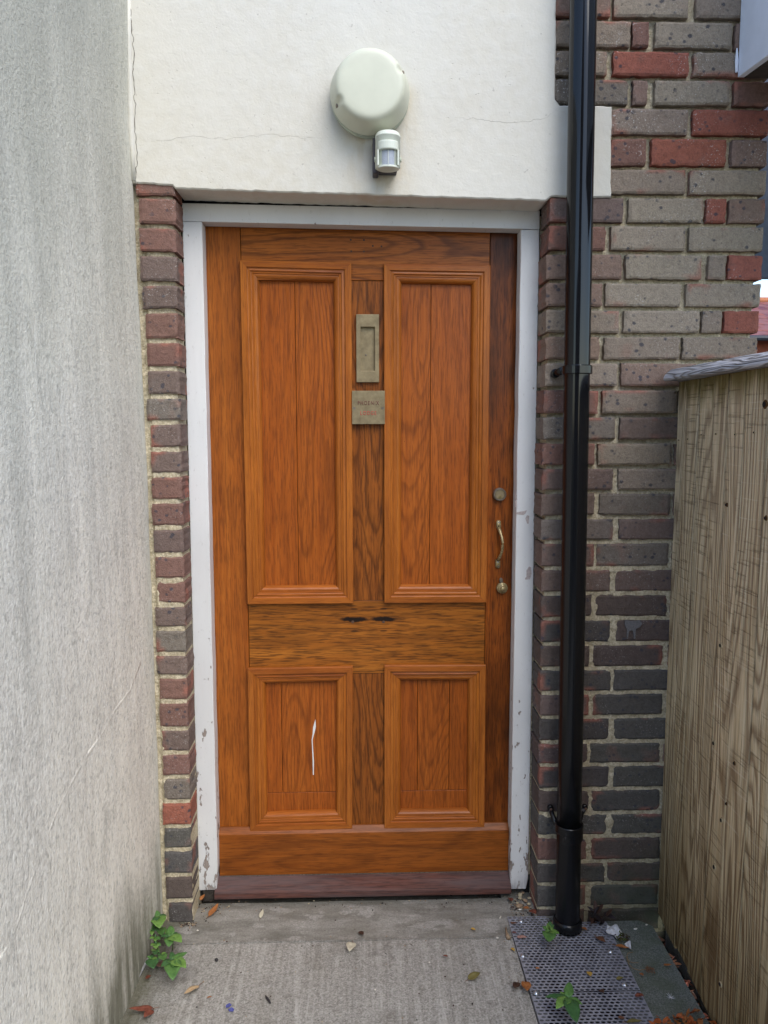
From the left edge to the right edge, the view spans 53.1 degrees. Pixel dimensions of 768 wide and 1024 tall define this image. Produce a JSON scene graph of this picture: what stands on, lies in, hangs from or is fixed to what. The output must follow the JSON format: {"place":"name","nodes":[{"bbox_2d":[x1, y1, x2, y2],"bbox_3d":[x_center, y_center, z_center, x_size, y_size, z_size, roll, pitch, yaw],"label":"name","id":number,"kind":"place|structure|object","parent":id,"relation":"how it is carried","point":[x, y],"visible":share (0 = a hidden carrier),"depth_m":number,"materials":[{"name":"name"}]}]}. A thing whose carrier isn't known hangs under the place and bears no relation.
{"place":"outdoors","nodes":[
{"label":"outdoors","id":0,"kind":"place"},
{"bbox_2d":[120,938,537,1023],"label":"path","id":1,"kind":"structure","parent":0,"point":[311,990],"depth_m":2.06,"materials":[{"name":"concrete"}]},
{"bbox_2d":[129,1005,157,1010],"bbox_3d":[-0.611,1.264,1.960,0.075,0.020,0.020,-2,7,-18],"label":"fallen leaf","id":2,"kind":"object","parent":1,"relation":"on","point":[143,1008],"visible":1,"depth_m":1.96,"materials":[{"name":"red plant"}]},
{"bbox_2d":[139,954,150,976],"bbox_3d":[-0.660,1.302,1.695,0.029,0.010,0.950,0,6,-1],"label":"cable","id":3,"kind":"object","parent":1,"relation":"on","point":[145,964],"visible":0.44,"depth_m":2.12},
{"bbox_2d":[144,1009,153,1016],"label":"fallen leaf","id":4,"kind":"object","parent":1,"relation":"on","point":[148,1012],"visible":1,"depth_m":1.95,"materials":[{"name":"red plant"}]},
{"bbox_2d":[145,910,186,980],"bbox_3d":[-0.610,1.216,2.128,0.107,0.088,0.268,-3,7,-28],"label":"weed","id":5,"kind":"object","parent":1,"relation":"on","point":[173,964],"visible":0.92,"depth_m":2.13,"materials":[{"name":"green plant"}]},
{"bbox_2d":[184,982,202,993],"bbox_3d":[-0.504,1.258,2.033,0.018,0.016,0.069,4,8,34],"label":"fallen leaf","id":6,"kind":"object","parent":1,"relation":"on","point":[190,989],"visible":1,"depth_m":2.03,"materials":[{"name":"beige plant"}]},
{"bbox_2d":[346,940,355,951],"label":"fallen leaf","id":7,"kind":"object","parent":1,"relation":"on","point":[351,945],"visible":1,"depth_m":2.20,"materials":[{"name":"beige plant"}]},
{"bbox_2d":[466,972,479,980],"bbox_3d":[0.240,1.256,2.080,0.046,0.010,0.024,0,6,-2],"label":"fallen leaf","id":8,"kind":"object","parent":1,"relation":"on","point":[472,975],"visible":1,"depth_m":2.08,"materials":[{"name":"yellow plant"}]},
{"bbox_2d":[513,981,520,987],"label":"fallen leaf","id":9,"kind":"object","parent":1,"relation":"on","point":[516,984],"visible":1,"depth_m":2.04,"materials":[{"name":"brown plant"}]},
{"bbox_2d":[521,981,530,990],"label":"fallen leaf","id":10,"kind":"object","parent":1,"relation":"on","point":[526,985],"visible":1,"depth_m":2.04,"materials":[{"name":"orange plant"}]},
{"bbox_2d":[507,916,655,1023],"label":"drain cover","id":11,"kind":"object","parent":1,"relation":"on","point":[610,961],"visible":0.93,"depth_m":2.09,"materials":[{"name":"metal"}]},
{"bbox_2d":[542,921,558,941],"bbox_3d":[0.474,1.216,2.198,0.048,0.068,0.087,0,6,-2],"label":"weed","id":12,"kind":"object","parent":11,"relation":"on","point":[550,932],"visible":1,"depth_m":2.19,"materials":[{"name":"green plant"}]},
{"bbox_2d":[545,982,582,1022],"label":"weed","id":13,"kind":"object","parent":11,"relation":"on","point":[568,1002],"visible":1,"depth_m":1.92,"materials":[{"name":"green plant"}]},
{"bbox_2d":[583,901,615,924],"bbox_3d":[0.644,1.206,2.307,0.085,0.071,0.057,-2,7,-15],"label":"leaf heap","id":14,"kind":"object","parent":11,"relation":"on","point":[597,908],"visible":1,"depth_m":2.30,"materials":[{"name":"brown plant"}]},
{"bbox_2d":[595,936,604,941],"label":"fallen leaf","id":15,"kind":"object","parent":11,"relation":"on","point":[600,938],"visible":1,"depth_m":2.22,"materials":[{"name":"brown plant"}]},
{"bbox_2d":[612,944,628,947],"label":"fallen leaf","id":16,"kind":"object","parent":11,"relation":"on","point":[621,945],"visible":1,"depth_m":2.19,"materials":[{"name":"brown plant"}]},
{"bbox_2d":[627,1018,641,1022],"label":"fallen leaf","id":17,"kind":"object","parent":11,"relation":"on","point":[632,1020],"visible":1,"depth_m":1.92,"materials":[{"name":"plant"}]},
{"bbox_2d":[606,920,709,1023],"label":"paving slab","id":18,"kind":"structure","parent":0,"point":[648,949],"depth_m":2.10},
{"bbox_2d":[606,924,621,938],"bbox_3d":[0.674,1.232,2.259,0.050,0.012,0.055,0,6,-2],"label":"torn paper","id":19,"kind":"object","parent":18,"relation":"on","point":[613,929],"visible":1,"depth_m":2.26,"materials":[{"name":"white paper"}]},
{"bbox_2d":[614,931,629,942],"bbox_3d":[0.693,1.232,2.231,0.049,0.025,0.028,0,6,-2],"label":"moss clump","id":20,"kind":"object","parent":18,"relation":"on","point":[620,938],"visible":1,"depth_m":2.23,"materials":[{"name":"green plant"}]},
{"bbox_2d":[625,941,630,948],"bbox_3d":[0.699,1.240,2.204,0.018,0.009,0.034,1,6,14],"label":"torn paper","id":21,"kind":"object","parent":18,"relation":"on","point":[628,944],"visible":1,"depth_m":2.20,"materials":[{"name":"white paper"}]},
{"bbox_2d":[626,952,654,973],"bbox_3d":[0.705,1.249,2.126,0.050,0.012,0.101,-3,7,-28],"label":"dried stem","id":22,"kind":"object","parent":18,"relation":"on","point":[647,968],"visible":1,"depth_m":2.11,"materials":[{"name":"plant"}]},
{"bbox_2d":[649,1007,716,1023],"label":"leaf litter","id":23,"kind":"object","parent":18,"relation":"on","point":[689,1019],"visible":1,"depth_m":1.92,"materials":[{"name":"brown plant"}]},
{"bbox_2d":[665,932,711,1020],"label":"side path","id":24,"kind":"structure","parent":0,"point":[676,955],"depth_m":2.25,"materials":[{"name":"concrete"}]},
{"bbox_2d":[750,297,767,352],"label":"house","id":25,"kind":"structure","parent":0,"point":[761,335],"depth_m":16.48,"materials":[{"name":"brick"}]},
{"bbox_2d":[753,279,767,296],"label":"sky","id":26,"kind":"structure","parent":0,"point":[764,282],"materials":[{"name":"white"}]},
{"label":"ground","id":27,"kind":"structure","parent":0,"visible":0},
{"bbox_2d":[0,0,162,1023],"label":"rendered wall","id":28,"kind":"structure","parent":27,"relation":"on","point":[80,880],"depth_m":1.64,"materials":[{"name":"white paint"}]},
{"bbox_2d":[156,894,512,944],"bbox_3d":[-0.248,1.280,2.488,1.240,0.124,0.498,0,6,-2],"label":"doorway step","id":29,"kind":"object","parent":27,"relation":"on","point":[303,920],"visible":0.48,"depth_m":2.33,"materials":[{"name":"concrete"}]},
{"bbox_2d":[133,184,201,921],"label":"brick pier","id":30,"kind":"structure","parent":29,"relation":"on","point":[158,215],"depth_m":2.20,"materials":[{"name":"brown brick"}]},
{"bbox_2d":[206,904,217,918],"bbox_3d":[-0.525,1.222,2.354,0.020,0.017,0.059,3,7,23],"label":"fallen leaf","id":31,"kind":"object","parent":29,"relation":"on","point":[212,910],"visible":1,"depth_m":2.36,"materials":[{"name":"orange plant"}]},
{"bbox_2d":[175,890,532,1021],"bbox_3d":[-0.077,1.260,2.104,1.126,0.003,0.721,0,6,-2],"label":"grit","id":32,"kind":"object","parent":29,"relation":"on","point":[335,920],"visible":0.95,"depth_m":2.37,"materials":[{"name":"gravel"}]},
{"bbox_2d":[505,927,510,939],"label":"twig","id":33,"kind":"object","parent":29,"relation":"on","point":[508,937],"visible":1,"depth_m":2.25,"materials":[{"name":"brown wood"}]},
{"bbox_2d":[499,889,558,948],"bbox_3d":[0.452,1.269,2.503,0.160,0.102,0.308,0,6,-2],"label":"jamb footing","id":34,"kind":"object","parent":27,"relation":"on","point":[507,902],"visible":0.25,"depth_m":2.38,"materials":[{"name":"concrete"}]},
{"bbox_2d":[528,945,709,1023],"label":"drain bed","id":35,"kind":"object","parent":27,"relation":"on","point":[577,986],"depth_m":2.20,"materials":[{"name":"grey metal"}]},
{"bbox_2d":[659,936,707,1018],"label":"gap litter","id":36,"kind":"object","parent":35,"relation":"on","point":[686,981],"visible":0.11,"depth_m":2.16,"materials":[{"name":"brown plant"}]},
{"bbox_2d":[529,0,767,945],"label":"brick wall","id":37,"kind":"structure","parent":27,"relation":"on","point":[678,216],"depth_m":2.18,"materials":[{"name":"brown brick"}]},
{"bbox_2d":[180,198,542,901],"bbox_3d":[-0.065,0.144,2.367,1.070,2.190,0.101,0,6,-2],"label":"door frame","id":38,"kind":"object","parent":37,"relation":"attached to","point":[524,226],"visible":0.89,"depth_m":2.29,"materials":[{"name":"white paint"}]},
{"bbox_2d":[205,226,517,899],"bbox_3d":[-0.065,0.184,2.368,0.939,2.056,0.114,0,6,-2],"label":"door","id":39,"kind":"structure","parent":38,"relation":"attached to","point":[362,398],"depth_m":2.38,"materials":[{"name":"brown wood"}]},
{"bbox_2d":[128,0,611,211],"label":"plaster wall","id":40,"kind":"structure","parent":37,"relation":"attached to","point":[229,100],"depth_m":2.07,"materials":[{"name":"white paint"}]},
{"bbox_2d":[330,48,409,177],"bbox_3d":[-0.037,-1.058,2.030,0.212,0.313,0.100,0,6,-2],"label":"wall lamp","id":41,"kind":"object","parent":40,"relation":"attached to","point":[369,93],"visible":1,"depth_m":1.99,"materials":[{"name":"plastic"}]},
{"bbox_2d":[547,0,596,936],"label":"downpipe","id":42,"kind":"object","parent":37,"relation":"attached to","point":[576,369],"visible":0.98,"depth_m":2.10,"materials":[{"name":"black plastic"}]},
{"bbox_2d":[735,0,767,278],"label":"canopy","id":43,"kind":"object","parent":37,"relation":"attached to","point":[752,62],"visible":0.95,"depth_m":2.04,"materials":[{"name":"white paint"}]},
{"bbox_2d":[658,352,767,1023],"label":"fence","id":44,"kind":"object","parent":27,"relation":"on","point":[713,896],"visible":1,"depth_m":1.88,"materials":[{"name":"brown wood"}]}
]}

